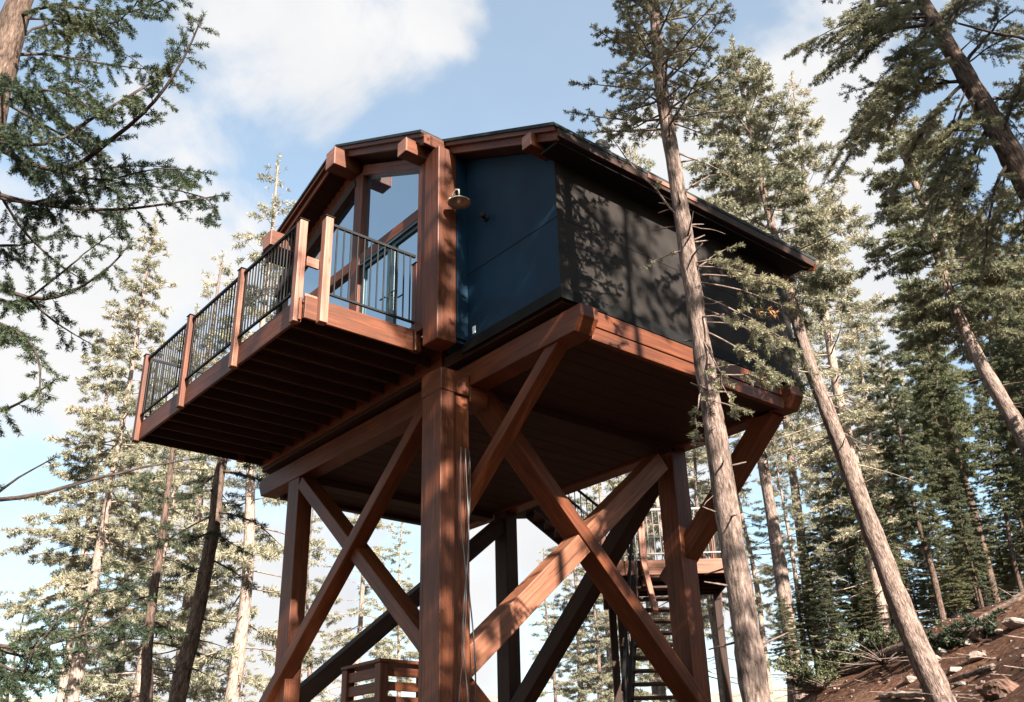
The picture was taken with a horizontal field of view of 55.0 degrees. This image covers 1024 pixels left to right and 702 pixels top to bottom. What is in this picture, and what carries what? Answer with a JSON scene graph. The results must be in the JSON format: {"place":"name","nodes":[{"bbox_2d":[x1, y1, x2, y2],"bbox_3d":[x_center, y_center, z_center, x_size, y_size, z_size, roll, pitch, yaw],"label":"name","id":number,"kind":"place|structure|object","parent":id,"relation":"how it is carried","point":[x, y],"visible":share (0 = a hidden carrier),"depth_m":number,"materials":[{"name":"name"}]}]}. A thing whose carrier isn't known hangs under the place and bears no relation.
{"place":"outdoors","nodes":[
{"label":"outdoors","id":0,"kind":"place"},
{"bbox_2d":[3,686,786,701],"bbox_3d":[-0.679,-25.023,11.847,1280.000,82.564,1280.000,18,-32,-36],"label":"hills","id":1,"kind":"structure","parent":0,"point":[736,696],"depth_m":468.02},
{"bbox_2d":[0,0,1023,701],"label":"sky","id":2,"kind":"structure","parent":0,"point":[298,80],"materials":[{"name":"blue"}]},
{"bbox_2d":[797,593,1023,701],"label":"ground","id":3,"kind":"structure","parent":0,"point":[1001,644],"depth_m":19.41,"materials":[{"name":"soil"}]},
{"bbox_2d":[0,597,39,701],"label":"background conifer","id":4,"kind":"object","parent":3,"relation":"on","point":[21,624],"visible":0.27,"depth_m":46.38,"materials":[{"name":"green plant"}]},
{"bbox_2d":[0,332,151,701],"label":"background conifer","id":5,"kind":"object","parent":3,"relation":"on","point":[15,634],"visible":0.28,"depth_m":44.63,"materials":[{"name":"green plant"}]},
{"bbox_2d":[0,213,209,701],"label":"pale pine","id":6,"kind":"object","parent":3,"relation":"on","point":[101,541],"visible":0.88,"depth_m":25.85,"materials":[{"name":"green plant"}]},
{"bbox_2d":[90,616,132,701],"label":"background conifer","id":7,"kind":"object","parent":3,"relation":"on","point":[125,675],"visible":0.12,"depth_m":49.70,"materials":[{"name":"green plant"}]},
{"bbox_2d":[47,391,183,701],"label":"background conifer","id":8,"kind":"object","parent":3,"relation":"on","point":[132,544],"visible":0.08,"depth_m":50.04,"materials":[{"name":"green plant"}]},
{"bbox_2d":[0,0,231,701],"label":"dark pine","id":9,"kind":"object","parent":3,"relation":"on","point":[15,18],"visible":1,"depth_m":7.83,"materials":[{"name":"green plant"}]},
{"bbox_2d":[35,303,243,701],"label":"background conifer","id":10,"kind":"object","parent":3,"relation":"on","point":[99,680],"visible":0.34,"depth_m":36.10,"materials":[{"name":"green plant"}]},
{"bbox_2d":[70,353,230,701],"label":"thin pine","id":11,"kind":"object","parent":3,"relation":"on","point":[146,689],"visible":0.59,"depth_m":21.91,"materials":[{"name":"green plant"}]},
{"bbox_2d":[103,250,245,695],"bbox_3d":[-13.457,8.982,39.801,5.730,29.757,6.281,5,-25,-15],"label":"background conifer","id":12,"kind":"object","parent":3,"relation":"on","point":[184,614],"visible":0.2,"depth_m":39.83,"materials":[{"name":"green plant"}]},
{"bbox_2d":[187,604,217,701],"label":"background conifer","id":13,"kind":"object","parent":3,"relation":"on","point":[205,650],"visible":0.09,"depth_m":53.41,"materials":[{"name":"green plant"}]},
{"bbox_2d":[137,294,275,701],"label":"straight pine","id":14,"kind":"object","parent":3,"relation":"on","point":[184,666],"visible":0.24,"depth_m":17.98,"materials":[{"name":"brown plant"}]},
{"bbox_2d":[158,152,336,701],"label":"background conifer","id":15,"kind":"object","parent":3,"relation":"on","point":[241,616],"visible":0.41,"depth_m":33.92,"materials":[{"name":"green plant"}]},
{"bbox_2d":[238,617,265,701],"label":"background conifer","id":16,"kind":"object","parent":3,"relation":"on","point":[245,670],"visible":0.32,"depth_m":57.47,"materials":[{"name":"green plant"}]},
{"bbox_2d":[264,508,340,701],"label":"background conifer","id":17,"kind":"object","parent":3,"relation":"on","point":[309,670],"visible":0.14,"depth_m":35.55,"materials":[{"name":"green plant"}]},
{"bbox_2d":[305,513,408,701],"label":"background conifer","id":18,"kind":"object","parent":3,"relation":"on","point":[336,640],"visible":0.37,"depth_m":29.51,"materials":[{"name":"green plant"}]},
{"bbox_2d":[341,658,418,701],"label":"slatted enclosure","id":19,"kind":"object","parent":3,"relation":"on","point":[380,670],"visible":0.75,"depth_m":13.71,"materials":[{"name":"wood"}]},
{"bbox_2d":[358,522,418,698],"bbox_3d":[-4.378,13.514,38.060,3.736,14.528,4.075,-11,-27,21],"label":"background conifer","id":20,"kind":"object","parent":3,"relation":"on","point":[398,634],"visible":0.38,"depth_m":39.24,"materials":[{"name":"green plant"}]},
{"bbox_2d":[131,122,816,701],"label":"treehouse","id":21,"kind":"object","parent":3,"relation":"on","point":[413,338],"visible":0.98,"depth_m":14.01,"materials":[{"name":"brown wood"}]},
{"bbox_2d":[288,196,354,308],"bbox_3d":[-3.234,-0.692,16.470,0.015,3.460,2.300,18,-32,-36],"label":"window glass","id":22,"kind":"structure","parent":21,"relation":"in","point":[311,276],"depth_m":16.49,"materials":[{"name":"blue"}]},
{"bbox_2d":[359,244,391,321],"bbox_3d":[-2.095,-0.661,14.847,0.095,1.880,0.860,18,-32,-36],"label":"door","id":23,"kind":"structure","parent":21,"relation":"in","point":[381,254],"depth_m":15.09,"materials":[{"name":"black metal"}]},
{"bbox_2d":[364,172,422,337],"bbox_3d":[-1.792,-1.553,14.933,0.015,3.630,1.750,18,-32,-36],"label":"window glass","id":24,"kind":"structure","parent":21,"relation":"in","point":[390,199],"depth_m":15.13,"materials":[{"name":"blue"}]},
{"bbox_2d":[388,224,417,328],"bbox_3d":[-1.546,-0.959,14.249,0.095,1.880,0.860,18,-32,-36],"label":"door","id":25,"kind":"structure","parent":21,"relation":"in","point":[393,272],"depth_m":14.60,"materials":[{"name":"black metal"}]},
{"bbox_2d":[447,189,470,208],"bbox_3d":[-0.749,-2.203,13.890,0.336,0.282,0.336,-4,-25,4],"label":"wall lamp","id":26,"kind":"object","parent":21,"relation":"attached to","point":[459,201],"visible":1,"depth_m":13.89,"materials":[{"name":"metal"}]},
{"bbox_2d":[458,452,466,701],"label":"cable","id":27,"kind":"object","parent":21,"relation":"hanging from","point":[465,577],"visible":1,"depth_m":11.97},
{"bbox_2d":[462,448,468,701],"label":"cable","id":28,"kind":"object","parent":21,"relation":"hanging from","point":[466,578],"visible":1,"depth_m":11.95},
{"bbox_2d":[466,449,475,701],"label":"cable","id":29,"kind":"object","parent":21,"relation":"hanging from","point":[468,577],"visible":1,"depth_m":11.98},
{"bbox_2d":[479,211,488,221],"bbox_3d":[-0.384,-1.863,13.642,0.089,0.112,0.211,-9,-26,15],"label":"security camera","id":30,"kind":"object","parent":21,"relation":"attached to","point":[483,215],"visible":1,"depth_m":13.57,"materials":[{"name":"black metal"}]},
{"bbox_2d":[528,548,577,701],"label":"background conifer","id":31,"kind":"object","parent":3,"relation":"on","point":[553,677],"visible":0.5,"depth_m":28.98,"materials":[{"name":"green plant"}]},
{"bbox_2d":[528,493,619,701],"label":"background conifer","id":32,"kind":"object","parent":3,"relation":"on","point":[569,690],"visible":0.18,"depth_m":41.14,"materials":[{"name":"green plant"}]},
{"bbox_2d":[566,568,621,701],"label":"background conifer","id":33,"kind":"object","parent":3,"relation":"on","point":[596,632],"visible":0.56,"depth_m":31.87,"materials":[{"name":"green plant"}]},
{"bbox_2d":[544,475,676,701],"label":"background conifer","id":34,"kind":"object","parent":3,"relation":"on","point":[575,658],"visible":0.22,"depth_m":32.92,"materials":[{"name":"green plant"}]},
{"bbox_2d":[516,490,732,701],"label":"staircase","id":35,"kind":"structure","parent":3,"relation":"on","point":[641,575],"depth_m":18.11,"materials":[{"name":"wood"}]},
{"bbox_2d":[585,479,671,701],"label":"background conifer","id":36,"kind":"object","parent":3,"relation":"on","point":[637,692],"visible":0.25,"depth_m":26.90,"materials":[{"name":"green plant"}]},
{"bbox_2d":[604,161,698,701],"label":"background conifer","id":37,"kind":"object","parent":3,"relation":"on","point":[656,690],"visible":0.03,"depth_m":44.54,"materials":[{"name":"green plant"}]},
{"bbox_2d":[626,472,730,701],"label":"background conifer","id":38,"kind":"object","parent":3,"relation":"on","point":[667,616],"visible":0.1,"depth_m":37.77,"materials":[{"name":"green plant"}]},
{"bbox_2d":[605,141,760,688],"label":"background conifer","id":39,"kind":"object","parent":3,"relation":"on","point":[704,487],"visible":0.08,"depth_m":49.37,"materials":[{"name":"green plant"}]},
{"bbox_2d":[563,0,823,701],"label":"pine tree","id":40,"kind":"object","parent":3,"relation":"on","point":[751,668],"visible":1,"depth_m":10.33,"materials":[{"name":"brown plant"}]},
{"bbox_2d":[685,447,748,701],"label":"background conifer","id":41,"kind":"object","parent":3,"relation":"on","point":[695,487],"visible":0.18,"depth_m":32.86,"materials":[{"name":"green plant"}]},
{"bbox_2d":[708,440,794,701],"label":"background conifer","id":42,"kind":"object","parent":3,"relation":"on","point":[757,594],"visible":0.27,"depth_m":35.81,"materials":[{"name":"green plant"}]},
{"bbox_2d":[698,116,831,701],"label":"background conifer","id":43,"kind":"object","parent":3,"relation":"on","point":[781,577],"visible":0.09,"depth_m":30.72,"materials":[{"name":"green plant"}]},
{"bbox_2d":[765,595,813,701],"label":"forest conifer","id":44,"kind":"object","parent":3,"relation":"on","point":[795,648],"visible":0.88,"depth_m":26.17,"materials":[{"name":"green plant"}]},
{"bbox_2d":[751,179,835,675],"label":"background conifer","id":45,"kind":"object","parent":3,"relation":"on","point":[793,479],"visible":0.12,"depth_m":41.40,"materials":[{"name":"green plant"}]},
{"bbox_2d":[751,426,842,665],"bbox_3d":[9.219,6.354,32.383,2.729,9.730,2.502,-1,-27,1],"label":"background conifer","id":46,"kind":"object","parent":3,"relation":"on","point":[792,553],"visible":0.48,"depth_m":32.39,"materials":[{"name":"green plant"}]},
{"bbox_2d":[770,665,848,698],"bbox_3d":[6.525,7.354,22.183,1.727,0.655,2.641,18,-32,-36],"label":"brush pile","id":47,"kind":"object","parent":3,"relation":"on","point":[816,686],"visible":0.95,"depth_m":22.46,"materials":[{"name":"grey plant"}]},
{"bbox_2d":[794,579,826,673],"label":"forest conifer","id":48,"kind":"object","parent":3,"relation":"on","point":[807,630],"visible":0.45,"depth_m":30.16,"materials":[{"name":"green plant"}]},
{"bbox_2d":[766,632,858,692],"bbox_3d":[7.078,7.330,23.134,2.258,1.367,2.048,-1,-25,-1],"label":"bush","id":49,"kind":"object","parent":3,"relation":"on","point":[804,670],"visible":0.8,"depth_m":22.75,"materials":[{"name":"green plant"}]},
{"bbox_2d":[794,520,831,665],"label":"forest conifer","id":50,"kind":"object","parent":3,"relation":"on","point":[810,562],"visible":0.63,"depth_m":29.79,"materials":[{"name":"green plant"}]},
{"bbox_2d":[681,33,956,701],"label":"leaning pine","id":51,"kind":"object","parent":3,"relation":"on","point":[739,203],"visible":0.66,"depth_m":19.21,"materials":[{"name":"brown plant"}]},
{"bbox_2d":[787,405,851,630],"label":"background conifer","id":52,"kind":"object","parent":3,"relation":"on","point":[803,502],"visible":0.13,"depth_m":43.37,"materials":[{"name":"green plant"}]},
{"bbox_2d":[802,567,853,650],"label":"forest conifer","id":53,"kind":"object","parent":3,"relation":"on","point":[829,633],"visible":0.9,"depth_m":27.41,"materials":[{"name":"green plant"}]},
{"bbox_2d":[807,486,862,643],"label":"forest conifer","id":54,"kind":"object","parent":3,"relation":"on","point":[814,541],"visible":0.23,"depth_m":39.81,"materials":[{"name":"green plant"}]},
{"bbox_2d":[820,444,866,640],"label":"forest conifer","id":55,"kind":"object","parent":3,"relation":"on","point":[856,553],"visible":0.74,"depth_m":34.58,"materials":[{"name":"green plant"}]},
{"bbox_2d":[815,625,887,666],"bbox_3d":[8.043,7.172,23.336,1.675,1.128,1.713,-6,-26,10],"label":"bush","id":56,"kind":"object","parent":3,"relation":"on","point":[856,658],"visible":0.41,"depth_m":22.95,"materials":[{"name":"green plant"}]},
{"bbox_2d":[832,562,873,643],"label":"forest conifer","id":57,"kind":"object","parent":3,"relation":"on","point":[848,607],"visible":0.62,"depth_m":33.35,"materials":[{"name":"green plant"}]},
{"bbox_2d":[766,71,950,639],"bbox_3d":[11.785,-0.824,36.415,6.324,24.591,6.898,-5,-25,7],"label":"background conifer","id":58,"kind":"object","parent":3,"relation":"on","point":[834,371],"visible":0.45,"depth_m":35.01,"materials":[{"name":"green plant"}]},
{"bbox_2d":[809,630,908,671],"bbox_3d":[7.827,6.422,20.995,2.917,0.734,1.622,-21,-32,35],"label":"brush pile","id":59,"kind":"object","parent":3,"relation":"on","point":[889,660],"visible":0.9,"depth_m":21.33,"materials":[{"name":"grey plant"}]},
{"bbox_2d":[799,313,920,651],"bbox_3d":[12.973,4.855,37.380,3.926,15.269,4.283,-22,-33,40],"label":"background conifer","id":60,"kind":"object","parent":3,"relation":"on","point":[862,431],"visible":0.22,"depth_m":37.23,"materials":[{"name":"green plant"}]},
{"bbox_2d":[847,567,893,651],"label":"forest conifer","id":61,"kind":"object","parent":3,"relation":"on","point":[863,611],"visible":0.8,"depth_m":30.47,"materials":[{"name":"green plant"}]},
{"bbox_2d":[843,621,901,658],"bbox_3d":[8.744,6.839,23.096,1.876,0.829,1.771,18,-32,-36],"label":"bush","id":62,"kind":"object","parent":3,"relation":"on","point":[889,639],"visible":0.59,"depth_m":22.81,"materials":[{"name":"green plant"}]},
{"bbox_2d":[847,349,916,598],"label":"forest conifer","id":63,"kind":"object","parent":3,"relation":"on","point":[874,430],"visible":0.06,"depth_m":57.91,"materials":[{"name":"green plant"}]},
{"bbox_2d":[826,285,938,583],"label":"background conifer","id":64,"kind":"object","parent":3,"relation":"on","point":[869,438],"visible":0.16,"depth_m":48.90,"materials":[{"name":"green plant"}]},
{"bbox_2d":[867,485,908,582],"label":"forest conifer","id":65,"kind":"object","parent":3,"relation":"on","point":[883,522],"visible":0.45,"depth_m":27.33,"materials":[{"name":"green plant"}]},
{"bbox_2d":[807,626,986,692],"bbox_3d":[8.240,6.886,21.785,0.356,0.754,5.573,10,-28,-23],"label":"fallen log","id":66,"kind":"object","parent":3,"relation":"on","point":[975,634],"visible":0.36,"depth_m":21.42,"materials":[{"name":"wood"}]},
{"bbox_2d":[878,691,923,697],"bbox_3d":[7.431,6.508,18.640,0.120,0.232,1.890,2,-26,-8],"label":"broken branch","id":67,"kind":"object","parent":3,"relation":"on","point":[899,695],"visible":0.73,"depth_m":18.67,"materials":[{"name":"brown plant"}]},
{"bbox_2d":[782,0,1023,283],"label":"overhanging tree","id":68,"kind":"object","parent":3,"relation":"on","point":[888,92],"visible":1,"depth_m":11.71,"materials":[{"name":"green plant"}]},
{"bbox_2d":[888,574,922,628],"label":"forest conifer","id":69,"kind":"object","parent":3,"relation":"on","point":[892,620],"visible":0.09,"depth_m":35.04,"materials":[{"name":"green plant"}]},
{"bbox_2d":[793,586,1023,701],"bbox_3d":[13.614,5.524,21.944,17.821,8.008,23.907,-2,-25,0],"label":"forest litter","id":70,"kind":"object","parent":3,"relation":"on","point":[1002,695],"visible":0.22,"depth_m":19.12,"materials":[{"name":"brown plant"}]},
{"bbox_2d":[865,331,955,620],"bbox_3d":[11.325,3.481,28.014,2.287,9.118,2.325,14,-30,-30],"label":"forest conifer","id":71,"kind":"object","parent":3,"relation":"on","point":[901,415],"visible":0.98,"depth_m":27.87,"materials":[{"name":"green plant"}]},
{"bbox_2d":[904,675,916,683],"bbox_3d":[7.943,6.534,19.570,0.270,0.168,0.346,-5,-26,8],"label":"rock","id":72,"kind":"object","parent":3,"relation":"on","point":[909,679],"visible":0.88,"depth_m":19.46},
{"bbox_2d":[898,560,937,629],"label":"forest conifer","id":73,"kind":"object","parent":3,"relation":"on","point":[923,606],"visible":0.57,"depth_m":32.22,"materials":[{"name":"green plant"}]},
{"bbox_2d":[910,503,955,615],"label":"forest conifer","id":74,"kind":"object","parent":3,"relation":"on","point":[934,533],"visible":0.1,"depth_m":56.07,"materials":[{"name":"green plant"}]},
{"bbox_2d":[911,552,959,624],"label":"forest conifer","id":75,"kind":"object","parent":3,"relation":"on","point":[922,566],"visible":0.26,"depth_m":37.61,"materials":[{"name":"green plant"}]},
{"bbox_2d":[849,105,1023,458],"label":"sunlit fir","id":76,"kind":"object","parent":3,"relation":"on","point":[946,314],"visible":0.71,"depth_m":24.89,"materials":[{"name":"green plant"}]},
{"bbox_2d":[893,306,982,609],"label":"forest conifer","id":77,"kind":"object","parent":3,"relation":"on","point":[924,442],"visible":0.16,"depth_m":44.96,"materials":[{"name":"green plant"}]},
{"bbox_2d":[882,252,997,607],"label":"forest conifer","id":78,"kind":"object","parent":3,"relation":"on","point":[899,360],"visible":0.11,"depth_m":56.55,"materials":[{"name":"green plant"}]},
{"bbox_2d":[935,647,947,655],"bbox_3d":[8.756,6.117,20.040,0.288,0.207,0.297,-14,-28,25],"label":"rock","id":79,"kind":"object","parent":3,"relation":"on","point":[940,651],"visible":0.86,"depth_m":19.95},
{"bbox_2d":[920,619,968,652],"bbox_3d":[8.923,5.903,20.433,1.496,0.835,1.584,18,-32,-36],"label":"bush","id":80,"kind":"object","parent":3,"relation":"on","point":[956,627],"visible":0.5,"depth_m":19.99,"materials":[{"name":"green plant"}]},
{"bbox_2d":[926,531,973,615],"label":"forest conifer","id":81,"kind":"object","parent":3,"relation":"on","point":[954,596],"visible":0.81,"depth_m":34.56,"materials":[{"name":"green plant"}]},
{"bbox_2d":[904,275,1000,603],"bbox_3d":[15.496,3.248,34.889,2.973,13.595,2.730,10,-29,-26],"label":"forest conifer","id":82,"kind":"object","parent":3,"relation":"on","point":[945,382],"visible":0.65,"depth_m":35.20,"materials":[{"name":"green plant"}]},
{"bbox_2d":[946,667,961,673],"bbox_3d":[8.343,6.021,18.556,0.330,0.148,0.273,-4,-19,-8],"label":"rock","id":83,"kind":"object","parent":3,"relation":"on","point":[951,670],"visible":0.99,"depth_m":18.46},
{"bbox_2d":[919,663,995,688],"bbox_3d":[7.968,5.866,17.702,0.150,0.176,2.245,4,-26,-12],"label":"broken branch","id":84,"kind":"object","parent":3,"relation":"on","point":[976,672],"visible":0.62,"depth_m":17.21,"materials":[{"name":"brown plant"}]},
{"bbox_2d":[945,561,973,618],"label":"forest conifer","id":85,"kind":"object","parent":3,"relation":"on","point":[950,613],"visible":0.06,"depth_m":44.02,"materials":[{"name":"green plant"}]},
{"bbox_2d":[924,400,1002,608],"bbox_3d":[14.390,5.252,31.775,2.007,8.011,2.066,10,-28,-23],"label":"forest conifer","id":86,"kind":"object","parent":3,"relation":"on","point":[945,454],"visible":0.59,"depth_m":32.15,"materials":[{"name":"green plant"}]},
{"bbox_2d":[943,464,990,608],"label":"forest conifer","id":87,"kind":"object","parent":3,"relation":"on","point":[974,578],"visible":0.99,"depth_m":28.20,"materials":[{"name":"green plant"}]},
{"bbox_2d":[935,608,1003,644],"bbox_3d":[9.342,5.601,19.933,1.426,0.756,1.286,-12,-27,20],"label":"bush","id":88,"kind":"object","parent":3,"relation":"on","point":[989,627],"visible":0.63,"depth_m":19.66,"materials":[{"name":"green plant"}]},
{"bbox_2d":[941,535,999,613],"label":"forest conifer","id":89,"kind":"object","parent":3,"relation":"on","point":[970,603],"visible":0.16,"depth_m":38.55,"materials":[{"name":"green plant"}]},
{"bbox_2d":[965,650,986,661],"bbox_3d":[8.767,5.749,18.519,0.378,0.179,0.426,29,-41,-30],"label":"rock","id":90,"kind":"object","parent":3,"relation":"on","point":[968,657],"visible":0.92,"depth_m":18.45,"materials":[{"name":"stone"}]},
{"bbox_2d":[951,214,1018,505],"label":"forest conifer","id":91,"kind":"object","parent":3,"relation":"on","point":[966,287],"visible":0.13,"depth_m":60.58,"materials":[{"name":"green plant"}]},
{"bbox_2d":[960,559,1011,606],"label":"forest conifer","id":92,"kind":"object","parent":3,"relation":"on","point":[988,599],"visible":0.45,"depth_m":32.48,"materials":[{"name":"green plant"}]},
{"bbox_2d":[960,592,1023,627],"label":"fallen log","id":93,"kind":"object","parent":3,"relation":"on","point":[1017,598],"visible":0.41,"depth_m":20.41,"materials":[{"name":"wood"}]},
{"bbox_2d":[968,507,1017,602],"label":"forest conifer","id":94,"kind":"object","parent":3,"relation":"on","point":[980,512],"visible":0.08,"depth_m":52.54,"materials":[{"name":"green plant"}]},
{"bbox_2d":[969,385,1023,593],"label":"forest conifer","id":95,"kind":"object","parent":3,"relation":"on","point":[1008,494],"visible":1,"depth_m":22.72,"materials":[{"name":"green plant"}]},
{"bbox_2d":[975,673,1019,700],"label":"rock","id":96,"kind":"object","parent":3,"relation":"on","point":[991,690],"visible":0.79,"depth_m":13.00,"materials":[{"name":"stone"}]},
{"bbox_2d":[972,211,1023,471],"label":"forest conifer","id":97,"kind":"object","parent":3,"relation":"on","point":[1014,393],"visible":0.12,"depth_m":43.85,"materials":[{"name":"green plant"}]},
{"bbox_2d":[979,285,1023,520],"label":"forest conifer","id":98,"kind":"object","parent":3,"relation":"on","point":[1016,357],"visible":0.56,"depth_m":31.54,"materials":[{"name":"green plant"}]},
{"bbox_2d":[979,509,1023,597],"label":"forest conifer","id":99,"kind":"object","parent":3,"relation":"on","point":[997,557],"visible":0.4,"depth_m":38.06,"materials":[{"name":"green plant"}]},
{"bbox_2d":[986,416,1023,568],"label":"forest conifer","id":100,"kind":"object","parent":3,"relation":"on","point":[1019,551],"visible":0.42,"depth_m":34.63,"materials":[{"name":"green plant"}]},
{"bbox_2d":[989,185,1023,397],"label":"forest conifer","id":101,"kind":"object","parent":3,"relation":"on","point":[1021,241],"visible":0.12,"depth_m":57.74,"materials":[{"name":"green plant"}]},
{"bbox_2d":[996,553,1016,600],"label":"forest conifer","id":102,"kind":"object","parent":3,"relation":"on","point":[1001,586],"visible":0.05,"depth_m":45.40,"materials":[{"name":"green plant"}]},
{"bbox_2d":[995,528,1023,597],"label":"forest conifer","id":103,"kind":"object","parent":3,"relation":"on","point":[1012,584],"visible":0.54,"depth_m":34.89,"materials":[{"name":"green plant"}]},
{"bbox_2d":[1001,617,1023,628],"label":"rock","id":104,"kind":"object","parent":3,"relation":"on","point":[1012,622],"visible":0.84,"depth_m":18.90,"materials":[{"name":"stone"}]},
{"bbox_2d":[1011,243,1023,374],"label":"forest conifer","id":105,"kind":"object","parent":3,"relation":"on","point":[1018,308],"visible":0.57,"depth_m":35.12,"materials":[{"name":"green plant"}]},
{"bbox_2d":[1012,451,1023,519],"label":"forest conifer","id":106,"kind":"object","parent":3,"relation":"on","point":[1021,463],"visible":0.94,"depth_m":29.06,"materials":[{"name":"green plant"}]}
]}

